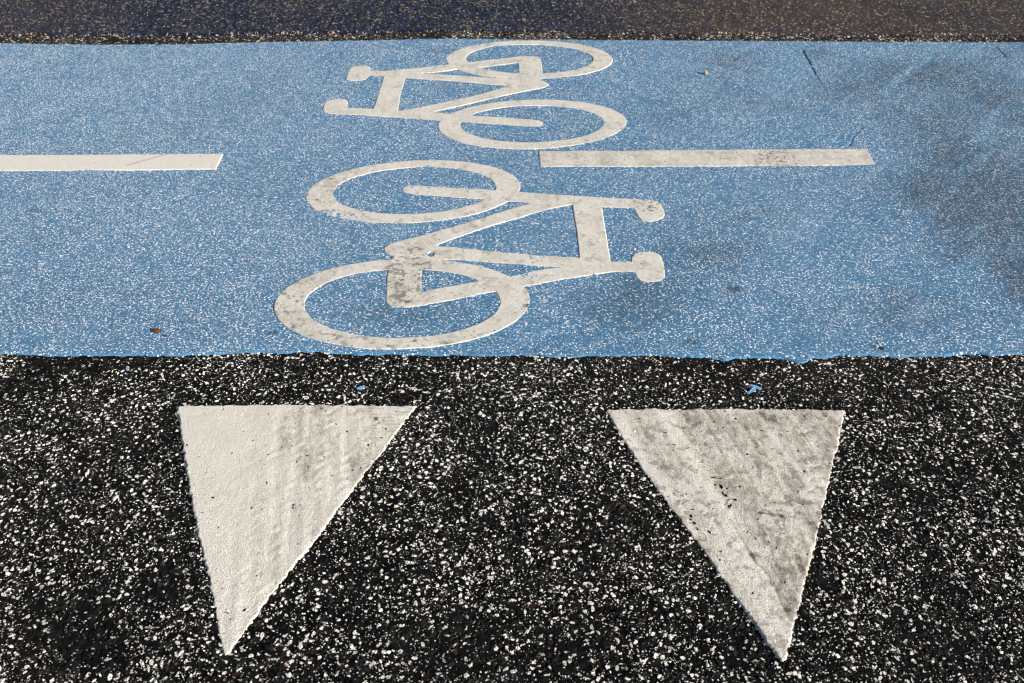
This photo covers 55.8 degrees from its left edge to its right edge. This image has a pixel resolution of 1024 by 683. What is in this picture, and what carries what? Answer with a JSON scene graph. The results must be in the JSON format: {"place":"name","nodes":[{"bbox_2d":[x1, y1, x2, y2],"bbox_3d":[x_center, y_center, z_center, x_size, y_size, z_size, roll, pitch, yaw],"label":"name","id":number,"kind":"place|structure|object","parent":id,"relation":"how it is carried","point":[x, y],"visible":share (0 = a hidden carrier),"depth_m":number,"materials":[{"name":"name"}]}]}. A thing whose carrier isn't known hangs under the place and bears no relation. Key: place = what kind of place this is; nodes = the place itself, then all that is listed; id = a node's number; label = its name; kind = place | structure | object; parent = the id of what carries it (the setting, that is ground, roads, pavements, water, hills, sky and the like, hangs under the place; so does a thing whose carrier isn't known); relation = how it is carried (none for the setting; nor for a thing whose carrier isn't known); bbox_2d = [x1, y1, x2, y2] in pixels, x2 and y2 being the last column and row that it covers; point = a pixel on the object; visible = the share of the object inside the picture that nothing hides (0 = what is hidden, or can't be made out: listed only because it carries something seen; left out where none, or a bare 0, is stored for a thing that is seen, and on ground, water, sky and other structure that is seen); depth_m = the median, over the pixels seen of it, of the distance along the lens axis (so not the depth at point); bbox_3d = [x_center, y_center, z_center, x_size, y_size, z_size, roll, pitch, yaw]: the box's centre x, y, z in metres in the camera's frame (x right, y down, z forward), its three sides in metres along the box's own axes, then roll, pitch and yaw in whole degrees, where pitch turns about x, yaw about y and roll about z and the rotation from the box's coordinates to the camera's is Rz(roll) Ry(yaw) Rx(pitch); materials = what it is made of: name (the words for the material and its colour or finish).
{"place":"outdoors","nodes":[
{"label":"outdoors","id":0,"kind":"place"},
{"bbox_2d":[153,328,161,332],"bbox_3d":[-0.820,-0.026,2.238,0.020,0.009,0.013,9,38,11],"label":"seed husk","id":1,"kind":"object","parent":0,"point":[156,330],"visible":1,"depth_m":2.23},
{"bbox_2d":[0,39,1023,363],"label":"cycle lane","id":2,"kind":"structure","parent":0,"point":[908,243],"depth_m":2.73,"materials":[{"name":"blue asphalt"}]},
{"bbox_2d":[0,154,222,170],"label":"lane stripe","id":3,"kind":"object","parent":2,"relation":"on","point":[133,162],"visible":1,"depth_m":2.92,"materials":[{"name":"white paint"}]},
{"bbox_2d":[274,160,664,349],"bbox_3d":[-0.082,-0.266,2.562,1.020,0.005,0.946,0,37,0],"label":"bicycle symbol","id":4,"kind":"object","parent":2,"relation":"on","point":[414,260],"visible":1,"depth_m":2.48,"materials":[{"name":"white paint"}]},
{"bbox_2d":[323,40,626,148],"bbox_3d":[-0.124,-0.880,3.368,1.020,0.005,0.946,1,37,1],"label":"bicycle symbol","id":5,"kind":"object","parent":2,"relation":"on","point":[386,102],"visible":1,"depth_m":3.29,"materials":[{"name":"white paint"}]},
{"bbox_2d":[539,149,874,166],"bbox_3d":[0.590,-0.559,2.947,1.028,0.005,0.132,0,37,0],"label":"lane stripe","id":6,"kind":"object","parent":2,"relation":"on","point":[741,158],"visible":1,"depth_m":2.94,"materials":[{"name":"white paint"}]},
{"bbox_2d":[0,351,1023,682],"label":"road","id":7,"kind":"structure","parent":0,"point":[506,519],"depth_m":1.76,"materials":[{"name":"black asphalt"}]},
{"bbox_2d":[175,404,416,654],"bbox_3d":[-0.453,0.319,1.799,0.512,0.007,0.624,0,37,0],"label":"give way triangle","id":8,"kind":"object","parent":7,"relation":"on","point":[252,479],"visible":1,"depth_m":1.86,"materials":[{"name":"white paint"}]},
{"bbox_2d":[607,408,845,660],"bbox_3d":[0.446,0.326,1.790,0.513,0.008,0.620,0,37,0],"label":"give way triangle","id":9,"kind":"object","parent":7,"relation":"on","point":[777,539],"visible":1,"depth_m":1.85,"materials":[{"name":"white paint"}]},
{"bbox_2d":[747,384,761,393],"bbox_3d":[0.518,0.102,2.087,0.038,0.001,0.026,-17,41,-22],"label":"paint splash","id":10,"kind":"object","parent":7,"relation":"on","point":[755,387],"visible":1,"depth_m":2.09,"materials":[{"name":"blue paint"}]},
{"bbox_2d":[0,0,1023,35],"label":"road","id":11,"kind":"structure","parent":0,"point":[241,17],"depth_m":3.96,"materials":[{"name":"black asphalt"}]},
{"label":"ground","id":12,"kind":"structure","parent":0,"visible":0},
{"bbox_2d":[0,31,1023,44],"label":"gutter strip","id":13,"kind":"object","parent":12,"relation":"on","point":[123,40],"visible":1,"depth_m":3.78,"materials":[{"name":"concrete"}]}
]}

